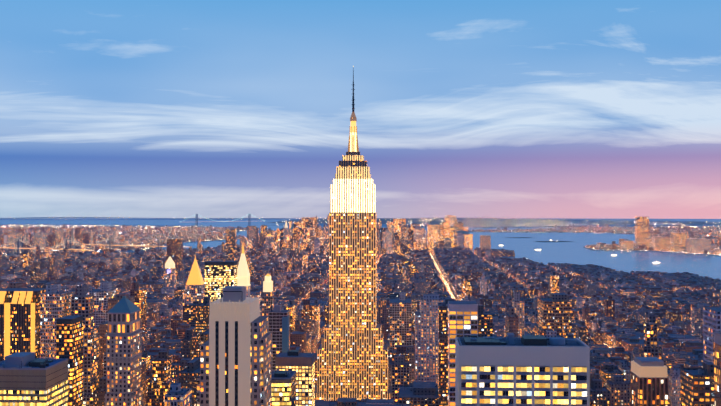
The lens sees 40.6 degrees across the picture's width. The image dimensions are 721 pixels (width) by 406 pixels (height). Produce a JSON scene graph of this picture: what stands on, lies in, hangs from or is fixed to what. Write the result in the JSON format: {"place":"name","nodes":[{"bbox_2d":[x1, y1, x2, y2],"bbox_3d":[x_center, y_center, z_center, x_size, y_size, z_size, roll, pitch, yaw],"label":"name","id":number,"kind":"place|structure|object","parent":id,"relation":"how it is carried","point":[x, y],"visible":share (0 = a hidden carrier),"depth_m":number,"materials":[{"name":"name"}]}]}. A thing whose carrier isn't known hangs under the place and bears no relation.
{"place":"outdoors","nodes":[
{"label":"outdoors","id":0,"kind":"place"},
{"bbox_2d":[0,225,246,253],"bbox_3d":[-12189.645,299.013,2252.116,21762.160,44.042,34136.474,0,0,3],"label":"brooklyn ground","id":1,"kind":"structure","parent":0,"point":[142,247],"depth_m":15528.50,"materials":[{"name":"soil"}]},
{"bbox_2d":[180,214,263,225],"bbox_3d":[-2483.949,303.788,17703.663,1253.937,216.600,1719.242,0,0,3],"label":"bridge","id":2,"kind":"structure","parent":1,"relation":"on","point":[196,217],"depth_m":17752.53,"materials":[{"name":"grey metal"}]},
{"bbox_2d":[0,214,720,405],"bbox_3d":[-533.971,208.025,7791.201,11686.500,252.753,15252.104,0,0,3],"label":"city buildings","id":3,"kind":"structure","parent":1,"relation":"on","point":[629,317],"depth_m":2546.12,"materials":[{"name":"brown concrete"}]},
{"bbox_2d":[267,220,469,235],"bbox_3d":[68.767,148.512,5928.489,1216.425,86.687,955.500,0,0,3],"label":"skyline caps","id":4,"kind":"object","parent":3,"relation":"on","point":[434,222],"visible":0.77,"depth_m":5995.13,"materials":[{"name":"orange metal"}]},
{"bbox_2d":[0,217,326,218],"bbox_3d":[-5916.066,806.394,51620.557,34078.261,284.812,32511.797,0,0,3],"label":"shoreline","id":5,"kind":"structure","parent":0,"point":[123,217],"depth_m":39854.03,"materials":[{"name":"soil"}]},
{"bbox_2d":[164,256,175,287],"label":"tower","id":6,"kind":"structure","parent":0,"point":[169,274],"depth_m":2876.46,"materials":[{"name":"beige"}]},
{"bbox_2d":[0,218,720,279],"bbox_3d":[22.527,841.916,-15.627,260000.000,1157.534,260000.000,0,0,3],"label":"sea water","id":7,"kind":"structure","parent":0,"point":[575,251],"depth_m":7791.67,"materials":[{"name":"blue liquid"}]},
{"bbox_2d":[0,238,93,254],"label":"manhattan bridge","id":8,"kind":"structure","parent":7,"relation":"on","point":[22,248],"depth_m":5547.04,"materials":[{"name":"brown metal"}]},
{"bbox_2d":[85,238,166,250],"bbox_3d":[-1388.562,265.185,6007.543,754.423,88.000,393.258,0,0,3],"label":"brooklyn bridge","id":9,"kind":"structure","parent":7,"relation":"on","point":[160,244],"depth_m":6015.79,"materials":[{"name":"beige stone"}]},
{"bbox_2d":[0,0,720,218],"label":"sky","id":10,"kind":"structure","parent":0,"point":[128,109],"materials":[{"name":"blue"}]},
{"bbox_2d":[319,252,612,347],"bbox_3d":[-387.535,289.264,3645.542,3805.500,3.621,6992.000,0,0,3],"label":"city pavement","id":11,"kind":"structure","parent":0,"point":[457,300],"depth_m":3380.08,"materials":[{"name":"asphalt"}]},
{"bbox_2d":[0,288,45,361],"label":"bronze tower","id":12,"kind":"structure","parent":11,"relation":"on","point":[19,319],"depth_m":980.56,"materials":[{"name":"brown"}]},
{"bbox_2d":[0,352,67,405],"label":"office building","id":13,"kind":"structure","parent":11,"relation":"on","point":[28,379],"depth_m":614.61,"materials":[{"name":"grey concrete"}]},
{"bbox_2d":[56,315,82,405],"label":"office building","id":14,"kind":"structure","parent":11,"relation":"on","point":[69,337],"depth_m":885.82,"materials":[{"name":"glass"}]},
{"bbox_2d":[104,296,142,405],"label":"pyramid roof tower","id":15,"kind":"structure","parent":11,"relation":"on","point":[123,362],"depth_m":844.86,"materials":[{"name":"beige stone"}]},
{"bbox_2d":[183,256,204,304],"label":"tower spire","id":16,"kind":"object","parent":11,"relation":"on","point":[195,287],"visible":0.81,"depth_m":1986.06,"materials":[{"name":"brown"}]},
{"bbox_2d":[205,261,236,301],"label":"office building","id":17,"kind":"structure","parent":11,"relation":"on","point":[220,276],"depth_m":1733.87,"materials":[{"name":"yellow glass"}]},
{"bbox_2d":[197,286,271,405],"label":"skyscraper","id":18,"kind":"structure","parent":11,"relation":"on","point":[236,359],"depth_m":608.03,"materials":[{"name":"beige stone"}]},
{"bbox_2d":[237,245,250,296],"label":"tower","id":19,"kind":"structure","parent":11,"relation":"on","point":[243,276],"depth_m":2166.25,"materials":[{"name":"beige"}]},
{"bbox_2d":[262,274,273,315],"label":"tower","id":20,"kind":"structure","parent":11,"relation":"on","point":[268,292],"depth_m":1486.32,"materials":[{"name":"beige"}]},
{"bbox_2d":[263,298,289,369],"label":"office building","id":21,"kind":"structure","parent":11,"relation":"on","point":[279,323],"depth_m":1007.36,"materials":[{"name":"blue"}]},
{"bbox_2d":[272,369,295,405],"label":"office building","id":22,"kind":"structure","parent":11,"relation":"on","point":[283,387],"depth_m":788.15,"materials":[{"name":"yellow"}]},
{"bbox_2d":[275,350,314,405],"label":"office building","id":23,"kind":"structure","parent":11,"relation":"on","point":[302,365],"depth_m":947.27,"materials":[{"name":"grey concrete"}]},
{"bbox_2d":[315,66,391,400],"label":"skyscraper","id":24,"kind":"structure","parent":11,"relation":"on","point":[352,355],"depth_m":1267.35,"materials":[{"name":"beige"}]},
{"bbox_2d":[448,301,477,405],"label":"office building","id":25,"kind":"structure","parent":11,"relation":"on","point":[462,318],"depth_m":791.57,"materials":[{"name":"glass"}]},
{"bbox_2d":[455,333,589,405],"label":"office building","id":26,"kind":"structure","parent":11,"relation":"on","point":[510,369],"depth_m":471.26,"materials":[{"name":"grey concrete"}]},
{"bbox_2d":[630,357,668,405],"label":"building","id":27,"kind":"structure","parent":11,"relation":"on","point":[648,381],"depth_m":694.50,"materials":[{"name":"beige"}]},
{"bbox_2d":[703,307,720,362],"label":"building","id":28,"kind":"structure","parent":11,"relation":"on","point":[711,320],"depth_m":774.60,"materials":[{"name":"blue glass"}]},
{"bbox_2d":[270,218,720,227],"bbox_3d":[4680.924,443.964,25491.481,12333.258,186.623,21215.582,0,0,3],"label":"staten island ground","id":29,"kind":"structure","parent":0,"point":[484,222],"depth_m":18823.39,"materials":[{"name":"soil"}]},
{"bbox_2d":[535,241,571,241],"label":"ellis island ground","id":30,"kind":"structure","parent":0,"point":[553,241],"depth_m":8205.57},
{"bbox_2d":[468,226,720,255],"bbox_3d":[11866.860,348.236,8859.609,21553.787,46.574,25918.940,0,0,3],"label":"distant shoreline","id":31,"kind":"structure","parent":0,"point":[699,227],"depth_m":11724.72,"materials":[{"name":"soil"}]},
{"bbox_2d":[714,332,720,405],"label":"building","id":32,"kind":"structure","parent":0,"point":[717,368],"depth_m":456.19,"materials":[{"name":"grey glass"}]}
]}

